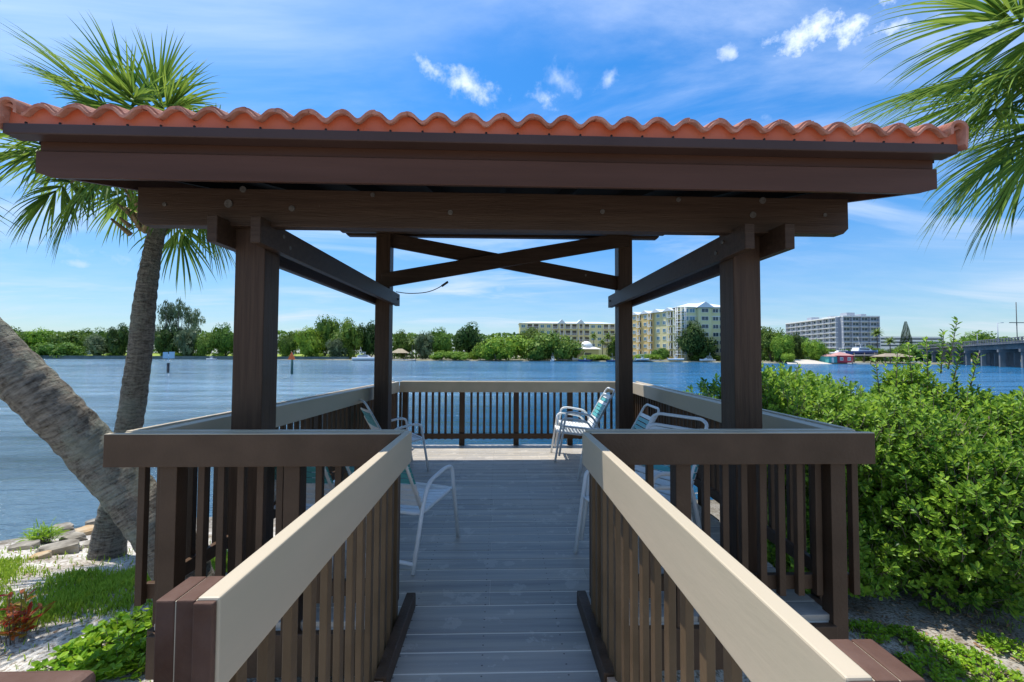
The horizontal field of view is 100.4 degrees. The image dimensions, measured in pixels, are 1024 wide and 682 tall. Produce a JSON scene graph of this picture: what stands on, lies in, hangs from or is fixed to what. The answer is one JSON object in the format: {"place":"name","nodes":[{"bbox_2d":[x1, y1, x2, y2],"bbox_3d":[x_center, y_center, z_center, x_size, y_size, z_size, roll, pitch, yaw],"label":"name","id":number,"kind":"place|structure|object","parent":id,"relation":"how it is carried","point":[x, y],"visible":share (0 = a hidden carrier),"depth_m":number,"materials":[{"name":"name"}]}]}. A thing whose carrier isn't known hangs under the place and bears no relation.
{"place":"outdoors","nodes":[
{"label":"outdoors","id":0,"kind":"place"},
{"bbox_2d":[51,353,373,356],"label":"lawn","id":1,"kind":"structure","parent":0,"point":[278,355],"depth_m":219.84,"materials":[{"name":"plant"}]},
{"bbox_2d":[0,359,1023,540],"bbox_3d":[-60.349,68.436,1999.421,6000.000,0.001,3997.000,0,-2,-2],"label":"water","id":2,"kind":"structure","parent":0,"point":[39,481],"depth_m":31.33,"materials":[{"name":"liquid"}]},
{"bbox_2d":[853,353,874,362],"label":"lift","id":3,"kind":"object","parent":2,"relation":"in","point":[863,357],"visible":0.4,"depth_m":161.50,"materials":[{"name":"grey"}]},
{"bbox_2d":[845,339,877,355],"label":"speed boat","id":4,"kind":"object","parent":3,"relation":"on","point":[865,350],"visible":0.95,"depth_m":162.65,"materials":[{"name":"blue"}]},
{"bbox_2d":[918,336,1023,367],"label":"bridge","id":5,"kind":"structure","parent":2,"relation":"in","point":[1005,353],"depth_m":130.05,"materials":[{"name":"concrete"}]},
{"bbox_2d":[0,492,1023,681],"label":"ground","id":6,"kind":"structure","parent":0,"point":[42,638],"depth_m":4.02,"materials":[{"name":"sand"}]},
{"bbox_2d":[7,539,40,550],"bbox_3d":[-5.562,2.359,4.861,0.240,0.111,0.168,2,-2,-41],"label":"rock","id":7,"kind":"object","parent":6,"relation":"on","point":[27,545],"visible":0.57,"depth_m":4.83,"materials":[{"name":"stone"}]},
{"bbox_2d":[0,585,55,645],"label":"croton plant","id":8,"kind":"object","parent":6,"relation":"on","point":[14,613],"visible":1,"depth_m":2.91,"materials":[{"name":"red plant"}]},
{"bbox_2d":[27,550,51,559],"bbox_3d":[-4.898,2.242,4.425,0.116,0.076,0.165,0,-2,14],"label":"rock","id":9,"kind":"object","parent":6,"relation":"on","point":[42,554],"visible":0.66,"depth_m":4.42,"materials":[{"name":"stone"}]},
{"bbox_2d":[15,516,68,543],"bbox_3d":[-5.895,2.395,5.371,0.522,0.360,0.529,0,-2,-2],"label":"grass tuft","id":10,"kind":"object","parent":6,"relation":"on","point":[45,535],"visible":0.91,"depth_m":5.35,"materials":[{"name":"green plant"}]},
{"bbox_2d":[35,539,78,555],"bbox_3d":[-4.966,2.298,4.661,0.330,0.153,0.232,2,-3,-45],"label":"rock","id":11,"kind":"object","parent":6,"relation":"on","point":[70,546],"visible":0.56,"depth_m":4.64,"materials":[{"name":"stone"}]},
{"bbox_2d":[52,522,73,531],"bbox_3d":[-6.854,2.875,6.501,0.300,0.139,0.211,-1,-2,34],"label":"rock","id":12,"kind":"object","parent":6,"relation":"on","point":[69,526],"visible":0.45,"depth_m":6.48,"materials":[{"name":"stone"}]},
{"bbox_2d":[59,532,87,540],"bbox_3d":[-5.691,2.573,5.536,0.255,0.118,0.179,0,-2,18],"label":"rock","id":13,"kind":"object","parent":6,"relation":"on","point":[80,536],"visible":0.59,"depth_m":5.51,"materials":[{"name":"stone"}]},
{"bbox_2d":[75,525,93,534],"bbox_3d":[-6.135,2.758,6.136,0.300,0.139,0.211,-1,-3,41],"label":"rock","id":14,"kind":"object","parent":6,"relation":"on","point":[86,529],"visible":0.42,"depth_m":6.08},
{"bbox_2d":[26,623,145,681],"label":"ground vine","id":15,"kind":"object","parent":6,"relation":"on","point":[39,665],"visible":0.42,"depth_m":2.64,"materials":[{"name":"green plant"}]},
{"bbox_2d":[47,602,152,680],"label":"ground vine","id":16,"kind":"object","parent":6,"relation":"on","point":[140,622],"visible":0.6,"depth_m":2.71,"materials":[{"name":"green plant"}]},
{"bbox_2d":[0,143,214,580],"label":"palm tree","id":17,"kind":"object","parent":6,"relation":"on","point":[41,398],"visible":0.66,"depth_m":2.69,"materials":[{"name":"grey plant"}]},
{"bbox_2d":[0,9,259,559],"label":"palm tree","id":18,"kind":"object","parent":6,"relation":"on","point":[107,538],"visible":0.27,"depth_m":4.46,"materials":[{"name":"green plant"}]},
{"bbox_2d":[145,444,837,681],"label":"deck","id":19,"kind":"structure","parent":6,"relation":"on","point":[497,590],"depth_m":2.74,"materials":[{"name":"paint"}]},
{"bbox_2d":[0,670,95,681],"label":"newel post","id":20,"kind":"object","parent":19,"relation":"on","point":[56,676],"visible":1,"depth_m":0.59,"materials":[{"name":"paint"}]},
{"bbox_2d":[103,429,406,675],"bbox_3d":[-1.416,1.171,2.391,1.585,1.324,0.180,0,-2,-2],"label":"deck railing","id":21,"kind":"object","parent":19,"relation":"attached to","point":[290,455],"visible":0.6,"depth_m":2.35,"materials":[{"name":"brown paint"}]},
{"bbox_2d":[134,381,398,626],"bbox_3d":[-2.024,1.250,4.803,0.175,1.320,4.719,0,-2,2],"label":"deck railing","id":22,"kind":"object","parent":19,"relation":"attached to","point":[340,409],"visible":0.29,"depth_m":3.83,"materials":[{"name":"beige paint"}]},
{"bbox_2d":[153,431,411,681],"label":"walkway railing","id":23,"kind":"object","parent":19,"relation":"attached to","point":[215,629],"visible":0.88,"depth_m":1.18,"materials":[{"name":"beige paint"}]},
{"bbox_2d":[274,467,334,570],"bbox_3d":[-1.469,1.135,3.246,0.631,0.937,0.828,0,-2,13],"label":"patio chair","id":24,"kind":"object","parent":19,"relation":"on","point":[329,484],"visible":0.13,"depth_m":3.00,"materials":[{"name":"white plastic"}]},
{"bbox_2d":[359,399,428,470],"bbox_3d":[-1.579,1.211,5.567,0.828,0.937,0.631,1,-2,-33],"label":"patio chair","id":25,"kind":"object","parent":19,"relation":"on","point":[372,422],"visible":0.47,"depth_m":5.48,"materials":[{"name":"white plastic"}]},
{"bbox_2d":[345,464,459,574],"bbox_3d":[-0.860,1.138,3.262,0.631,0.937,0.828,0,-2,19],"label":"patio chair","id":26,"kind":"object","parent":19,"relation":"on","point":[420,499],"visible":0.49,"depth_m":3.09,"materials":[{"name":"white"}]},
{"bbox_2d":[0,97,968,573],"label":"gazebo","id":27,"kind":"object","parent":19,"relation":"on","point":[248,187],"visible":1,"depth_m":2.71,"materials":[{"name":"brown paint"}]},
{"bbox_2d":[399,381,614,445],"bbox_3d":[0.069,1.337,7.138,3.878,1.320,0.175,0,-2,-2],"label":"deck railing","id":28,"kind":"object","parent":19,"relation":"attached to","point":[503,387],"visible":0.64,"depth_m":7.08,"materials":[{"name":"beige paint"}]},
{"bbox_2d":[550,393,610,461],"bbox_3d":[1.004,1.246,6.293,0.828,0.937,0.631,0,-2,0],"label":"patio chair","id":29,"kind":"object","parent":19,"relation":"on","point":[571,432],"visible":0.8,"depth_m":6.26,"materials":[{"name":"white plastic"}]},
{"bbox_2d":[554,387,614,455],"bbox_3d":[1.064,1.162,6.307,0.828,0.937,0.631,0,-2,0],"label":"patio chair","id":30,"kind":"object","parent":29,"relation":"on","point":[565,423],"visible":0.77,"depth_m":6.25,"materials":[{"name":"white plastic"}]},
{"bbox_2d":[577,404,659,480],"bbox_3d":[1.197,1.200,4.848,0.828,0.937,0.631,0,-2,1],"label":"patio chair","id":31,"kind":"object","parent":19,"relation":"on","point":[643,425],"visible":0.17,"depth_m":5.01,"materials":[{"name":"white plastic"}]},
{"bbox_2d":[573,423,697,573],"bbox_3d":[0.981,1.145,3.215,0.828,0.937,0.631,1,-2,-33],"label":"patio chair","id":32,"kind":"object","parent":19,"relation":"on","point":[664,487],"visible":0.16,"depth_m":3.27,"materials":[{"name":"white plastic"}]},
{"bbox_2d":[579,412,708,540],"bbox_3d":[1.030,1.061,3.249,0.828,0.937,0.631,1,-2,-33],"label":"patio chair","id":33,"kind":"object","parent":32,"relation":"on","point":[693,496],"visible":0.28,"depth_m":3.27,"materials":[{"name":"white plastic"}]},
{"bbox_2d":[585,429,874,638],"bbox_3d":[1.260,1.187,2.486,1.640,1.324,0.180,0,-2,-2],"label":"deck railing","id":34,"kind":"object","parent":19,"relation":"attached to","point":[827,455],"visible":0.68,"depth_m":2.47,"materials":[{"name":"brown paint"}]},
{"bbox_2d":[633,381,850,598],"bbox_3d":[2.032,1.273,4.944,0.175,1.320,4.693,0,-2,1],"label":"deck railing","id":35,"kind":"object","parent":19,"relation":"attached to","point":[674,401],"visible":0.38,"depth_m":4.13,"materials":[{"name":"beige paint"}]},
{"bbox_2d":[582,433,924,681],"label":"walkway railing","id":36,"kind":"object","parent":19,"relation":"attached to","point":[756,627],"visible":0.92,"depth_m":1.17,"materials":[{"name":"beige paint"}]},
{"bbox_2d":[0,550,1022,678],"bbox_3d":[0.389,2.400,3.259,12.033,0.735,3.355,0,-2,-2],"label":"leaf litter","id":37,"kind":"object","parent":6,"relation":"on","point":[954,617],"visible":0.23,"depth_m":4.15,"materials":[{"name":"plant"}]},
{"bbox_2d":[684,361,898,490],"bbox_3d":[3.423,1.558,5.711,2.242,2.621,2.788,0,-2,-2],"label":"shrub","id":38,"kind":"object","parent":6,"relation":"on","point":[786,392],"visible":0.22,"depth_m":4.95,"materials":[{"name":"green plant"}]},
{"bbox_2d":[763,374,881,430],"bbox_3d":[4.382,1.687,6.398,2.119,2.415,1.937,0,-2,-2],"label":"shrub","id":39,"kind":"object","parent":6,"relation":"on","point":[848,391],"depth_m":5.99,"materials":[{"name":"green plant"}]},
{"bbox_2d":[793,369,869,400],"bbox_3d":[5.235,1.758,7.677,3.104,2.474,2.294,0,-2,-2],"label":"shrub","id":40,"kind":"object","parent":6,"relation":"on","point":[853,383],"depth_m":7.53,"materials":[{"name":"green plant"}]},
{"bbox_2d":[767,505,918,603],"bbox_3d":[3.405,2.286,4.790,2.010,1.054,1.391,0,-2,-2],"label":"shrub","id":41,"kind":"object","parent":6,"relation":"on","point":[874,566],"visible":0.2,"depth_m":4.32,"materials":[{"name":"green plant"}]},
{"bbox_2d":[767,471,944,586],"bbox_3d":[4.078,2.062,5.176,2.341,1.400,1.634,0,-2,12],"label":"shrub","id":42,"kind":"object","parent":6,"relation":"on","point":[912,573],"visible":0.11,"depth_m":4.55,"materials":[{"name":"green plant"}]},
{"bbox_2d":[848,618,893,642],"bbox_3d":[3.358,2.692,4.001,0.332,0.129,0.327,1,-2,-20],"label":"weed clump","id":43,"kind":"object","parent":6,"relation":"on","point":[870,626],"visible":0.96,"depth_m":3.99,"materials":[{"name":"green plant"}]},
{"bbox_2d":[767,384,1023,619],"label":"shrub","id":44,"kind":"object","parent":6,"relation":"on","point":[969,490],"visible":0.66,"depth_m":4.30,"materials":[{"name":"green plant"}]},
{"bbox_2d":[885,623,926,649],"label":"weed clump","id":45,"kind":"object","parent":6,"relation":"on","point":[909,631],"visible":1,"depth_m":3.92,"materials":[{"name":"green plant"}]},
{"bbox_2d":[894,650,961,681],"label":"weed clump","id":46,"kind":"object","parent":6,"relation":"on","point":[936,672],"visible":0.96,"depth_m":3.50,"materials":[{"name":"green plant"}]},
{"bbox_2d":[841,0,1023,271],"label":"palm tree","id":47,"kind":"object","parent":6,"relation":"on","point":[1007,76],"visible":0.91,"depth_m":4.07,"materials":[{"name":"green plant"}]},
{"bbox_2d":[863,316,1023,451],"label":"shrub","id":48,"kind":"object","parent":6,"relation":"on","point":[903,379],"visible":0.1,"depth_m":5.67,"materials":[{"name":"green plant"}]},
{"bbox_2d":[911,631,987,676],"bbox_3d":[3.776,2.700,3.700,0.507,0.138,0.456,0,-2,-2],"label":"weed clump","id":49,"kind":"object","parent":6,"relation":"on","point":[931,641],"visible":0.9,"depth_m":3.70,"materials":[{"name":"green plant"}]},
{"bbox_2d":[933,641,1023,681],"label":"weed clump","id":50,"kind":"object","parent":6,"relation":"on","point":[1011,674],"visible":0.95,"depth_m":3.50,"materials":[{"name":"green plant"}]},
{"bbox_2d":[959,386,1023,449],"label":"shrub","id":51,"kind":"object","parent":6,"relation":"on","point":[1005,400],"visible":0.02,"depth_m":5.26,"materials":[{"name":"green plant"}]},
{"bbox_2d":[974,628,1023,660],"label":"weed clump","id":52,"kind":"object","parent":6,"relation":"on","point":[996,643],"visible":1,"depth_m":3.79,"materials":[{"name":"green plant"}]},
{"bbox_2d":[0,540,1023,681],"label":"grass","id":53,"kind":"structure","parent":0,"point":[100,586],"depth_m":3.53,"materials":[{"name":"plant"}]},
{"bbox_2d":[0,0,1023,354],"label":"sky","id":54,"kind":"structure","parent":0,"point":[765,62],"materials":[{"name":"blue"}]},
{"bbox_2d":[518,319,614,358],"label":"condo building","id":55,"kind":"structure","parent":0,"point":[580,330],"depth_m":256.46,"materials":[{"name":"beige paint"}]},
{"bbox_2d":[217,355,971,364],"bbox_3d":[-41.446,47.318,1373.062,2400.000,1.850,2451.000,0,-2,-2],"label":"shore","id":56,"kind":"structure","parent":0,"point":[444,359],"depth_m":189.12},
{"bbox_2d":[21,328,55,347],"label":"tree","id":57,"kind":"object","parent":56,"relation":"on","point":[39,336],"visible":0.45,"depth_m":210.14,"materials":[{"name":"green plant"}]},
{"bbox_2d":[29,342,88,357],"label":"mangrove bush","id":58,"kind":"object","parent":56,"relation":"on","point":[63,349],"visible":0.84,"depth_m":198.68,"materials":[{"name":"green plant"}]},
{"bbox_2d":[45,330,89,349],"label":"tree","id":59,"kind":"object","parent":56,"relation":"on","point":[77,338],"visible":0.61,"depth_m":215.57,"materials":[{"name":"green plant"}]},
{"bbox_2d":[82,333,110,355],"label":"tree","id":60,"kind":"object","parent":56,"relation":"on","point":[95,345],"visible":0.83,"depth_m":205.51,"materials":[{"name":"green plant"}]},
{"bbox_2d":[103,322,128,355],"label":"tree","id":61,"kind":"object","parent":56,"relation":"on","point":[117,342],"visible":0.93,"depth_m":204.40,"materials":[{"name":"green plant"}]},
{"bbox_2d":[153,326,179,353],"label":"tree","id":62,"kind":"object","parent":56,"relation":"on","point":[162,343],"visible":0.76,"depth_m":204.76,"materials":[{"name":"green plant"}]},
{"bbox_2d":[155,299,177,338],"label":"tree","id":63,"kind":"object","parent":56,"relation":"on","point":[164,315],"visible":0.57,"depth_m":210.53,"materials":[{"name":"green plant"}]},
{"bbox_2d":[166,297,190,339],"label":"tree","id":64,"kind":"object","parent":56,"relation":"on","point":[178,314],"visible":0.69,"depth_m":212.20,"materials":[{"name":"green plant"}]},
{"bbox_2d":[172,326,199,355],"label":"tree","id":65,"kind":"object","parent":56,"relation":"on","point":[185,345],"visible":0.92,"depth_m":203.47,"materials":[{"name":"green plant"}]},
{"bbox_2d":[40,356,348,358],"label":"seawall","id":66,"kind":"object","parent":56,"relation":"on","point":[124,357],"visible":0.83,"depth_m":198.72,"materials":[{"name":"concrete"}]},
{"bbox_2d":[183,306,205,353],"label":"tree","id":67,"kind":"object","parent":56,"relation":"on","point":[193,320],"visible":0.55,"depth_m":216.87,"materials":[{"name":"green plant"}]},
{"bbox_2d":[193,332,215,355],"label":"tree","id":68,"kind":"object","parent":56,"relation":"on","point":[203,346],"visible":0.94,"depth_m":204.01,"materials":[{"name":"green plant"}]},
{"bbox_2d":[211,322,233,355],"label":"tree","id":69,"kind":"object","parent":56,"relation":"on","point":[223,340],"visible":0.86,"depth_m":207.00,"materials":[{"name":"green plant"}]},
{"bbox_2d":[277,330,299,356],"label":"tree","id":70,"kind":"object","parent":56,"relation":"on","point":[287,345],"visible":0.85,"depth_m":207.67,"materials":[{"name":"green plant"}]},
{"bbox_2d":[292,325,325,356],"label":"tree","id":71,"kind":"object","parent":56,"relation":"on","point":[308,340],"visible":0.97,"depth_m":204.24,"materials":[{"name":"green plant"}]},
{"bbox_2d":[312,314,341,355],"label":"tree","id":72,"kind":"object","parent":56,"relation":"on","point":[326,327],"visible":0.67,"depth_m":217.25,"materials":[{"name":"green plant"}]},
{"bbox_2d":[324,338,347,356],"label":"tree","id":73,"kind":"object","parent":56,"relation":"on","point":[336,350],"visible":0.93,"depth_m":203.87,"materials":[{"name":"green plant"}]},
{"bbox_2d":[329,317,364,358],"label":"tree","id":74,"kind":"object","parent":56,"relation":"on","point":[349,338],"visible":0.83,"depth_m":208.13,"materials":[{"name":"green plant"}]},
{"bbox_2d":[356,319,374,356],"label":"tree","id":75,"kind":"object","parent":56,"relation":"on","point":[368,348],"visible":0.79,"depth_m":210.57,"materials":[{"name":"green plant"}]},
{"bbox_2d":[392,329,414,358],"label":"tree","id":76,"kind":"object","parent":56,"relation":"on","point":[401,341],"visible":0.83,"depth_m":201.38,"materials":[{"name":"green plant"}]},
{"bbox_2d":[413,330,434,358],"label":"tree","id":77,"kind":"object","parent":56,"relation":"on","point":[422,346],"visible":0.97,"depth_m":201.85,"materials":[{"name":"green plant"}]},
{"bbox_2d":[430,326,452,358],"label":"tree","id":78,"kind":"object","parent":56,"relation":"on","point":[442,343],"visible":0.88,"depth_m":203.84,"materials":[{"name":"green plant"}]},
{"bbox_2d":[430,351,471,359],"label":"mangrove bush","id":79,"kind":"object","parent":56,"relation":"on","point":[455,355],"visible":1,"depth_m":189.82,"materials":[{"name":"green plant"}]},
{"bbox_2d":[451,321,487,358],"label":"tree","id":80,"kind":"object","parent":56,"relation":"on","point":[467,339],"visible":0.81,"depth_m":211.19,"materials":[{"name":"green plant"}]},
{"bbox_2d":[470,344,503,360],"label":"mangrove bush","id":81,"kind":"object","parent":56,"relation":"on","point":[474,355],"visible":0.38,"depth_m":189.87,"materials":[{"name":"green plant"}]},
{"bbox_2d":[19,330,959,361],"bbox_3d":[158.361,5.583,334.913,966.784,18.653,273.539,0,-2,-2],"label":"woods","id":82,"kind":"object","parent":56,"relation":"on","point":[763,356],"visible":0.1,"depth_m":230.13,"materials":[{"name":"green plant"}]},
{"bbox_2d":[477,335,546,360],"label":"mangrove bush","id":83,"kind":"object","parent":56,"relation":"on","point":[509,347],"visible":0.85,"depth_m":189.42,"materials":[{"name":"green plant"}]},
{"bbox_2d":[517,327,544,359],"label":"tree","id":84,"kind":"object","parent":56,"relation":"on","point":[529,332],"visible":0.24,"depth_m":203.10,"materials":[{"name":"green plant"}]},
{"bbox_2d":[523,330,584,359],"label":"mangrove bush","id":85,"kind":"object","parent":56,"relation":"on","point":[557,347],"visible":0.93,"depth_m":190.64,"materials":[{"name":"green plant"}]},
{"bbox_2d":[572,341,600,359],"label":"pavilion","id":86,"kind":"structure","parent":56,"relation":"on","point":[588,348],"depth_m":197.16,"materials":[{"name":"white paint"}]},
{"bbox_2d":[578,354,611,360],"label":"mangrove bush","id":87,"kind":"object","parent":56,"relation":"on","point":[597,357],"visible":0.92,"depth_m":190.81,"materials":[{"name":"green plant"}]},
{"bbox_2d":[606,334,614,358],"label":"tree","id":88,"kind":"object","parent":56,"relation":"on","point":[611,350],"visible":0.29,"depth_m":200.07,"materials":[{"name":"green plant"}]},
{"bbox_2d":[633,353,664,360],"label":"mangrove bush","id":89,"kind":"object","parent":56,"relation":"on","point":[650,356],"visible":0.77,"depth_m":191.19,"materials":[{"name":"green plant"}]},
{"bbox_2d":[651,348,670,359],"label":"tree","id":90,"kind":"object","parent":56,"relation":"on","point":[663,352],"visible":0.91,"depth_m":193.63,"materials":[{"name":"green plant"}]},
{"bbox_2d":[633,302,720,360],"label":"condo building","id":91,"kind":"structure","parent":56,"relation":"on","point":[656,329],"depth_m":197.07,"materials":[{"name":"beige paint"}]},
{"bbox_2d":[674,319,718,359],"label":"tree","id":92,"kind":"object","parent":56,"relation":"on","point":[693,341],"visible":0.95,"depth_m":186.56,"materials":[{"name":"green plant"}]},
{"bbox_2d":[689,352,720,360],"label":"mangrove bush","id":93,"kind":"object","parent":56,"relation":"on","point":[704,355],"visible":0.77,"depth_m":186.84,"materials":[{"name":"green plant"}]},
{"bbox_2d":[761,326,786,361],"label":"tree","id":94,"kind":"object","parent":56,"relation":"on","point":[767,336],"visible":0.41,"depth_m":172.91,"materials":[{"name":"green plant"}]},
{"bbox_2d":[769,332,795,361],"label":"tree","id":95,"kind":"object","parent":56,"relation":"on","point":[781,345],"visible":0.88,"depth_m":162.17,"materials":[{"name":"green plant"}]},
{"bbox_2d":[786,331,805,359],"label":"tree","id":96,"kind":"object","parent":56,"relation":"on","point":[798,349],"visible":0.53,"depth_m":173.55,"materials":[{"name":"green plant"}]},
{"bbox_2d":[785,316,839,349],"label":"apartment block","id":97,"kind":"structure","parent":56,"relation":"on","point":[826,331],"depth_m":327.67,"materials":[{"name":"white"}]},
{"bbox_2d":[801,338,829,360],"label":"tree","id":98,"kind":"object","parent":56,"relation":"on","point":[815,350],"visible":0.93,"depth_m":160.09,"materials":[{"name":"green plant"}]},
{"bbox_2d":[819,352,854,362],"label":"boathouse","id":99,"kind":"object","parent":56,"relation":"on","point":[839,357],"visible":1,"depth_m":154.72,"materials":[{"name":"red paint"}]},
{"bbox_2d":[826,313,880,358],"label":"apartment block","id":100,"kind":"structure","parent":56,"relation":"on","point":[854,328],"depth_m":307.89,"materials":[{"name":"white"}]},
{"bbox_2d":[855,345,888,361],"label":"tree","id":101,"kind":"object","parent":56,"relation":"on","point":[880,351],"visible":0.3,"depth_m":173.19,"materials":[{"name":"green plant"}]},
{"bbox_2d":[886,346,914,361],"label":"tree","id":102,"kind":"object","parent":56,"relation":"on","point":[901,350],"visible":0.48,"depth_m":175.34,"materials":[{"name":"green plant"}]},
{"bbox_2d":[899,321,912,346],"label":"norfolk pine","id":103,"kind":"object","parent":56,"relation":"on","point":[904,336],"visible":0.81,"depth_m":308.64,"materials":[{"name":"green"}]},
{"bbox_2d":[880,336,942,358],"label":"parking garage","id":104,"kind":"structure","parent":56,"relation":"on","point":[896,340],"depth_m":432.20,"materials":[{"name":"white"}]},
{"bbox_2d":[898,340,949,361],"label":"tree","id":105,"kind":"object","parent":56,"relation":"on","point":[915,347],"visible":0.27,"depth_m":214.60,"materials":[{"name":"green plant"}]},
{"bbox_2d":[958,330,1016,358],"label":"tree","id":106,"kind":"object","parent":56,"relation":"on","point":[973,336],"visible":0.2,"depth_m":428.06,"materials":[{"name":"green plant"}]},
{"bbox_2d":[786,360,829,363],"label":"beach","id":107,"kind":"structure","parent":0,"point":[806,362],"depth_m":155.03,"materials":[{"name":"sand"}]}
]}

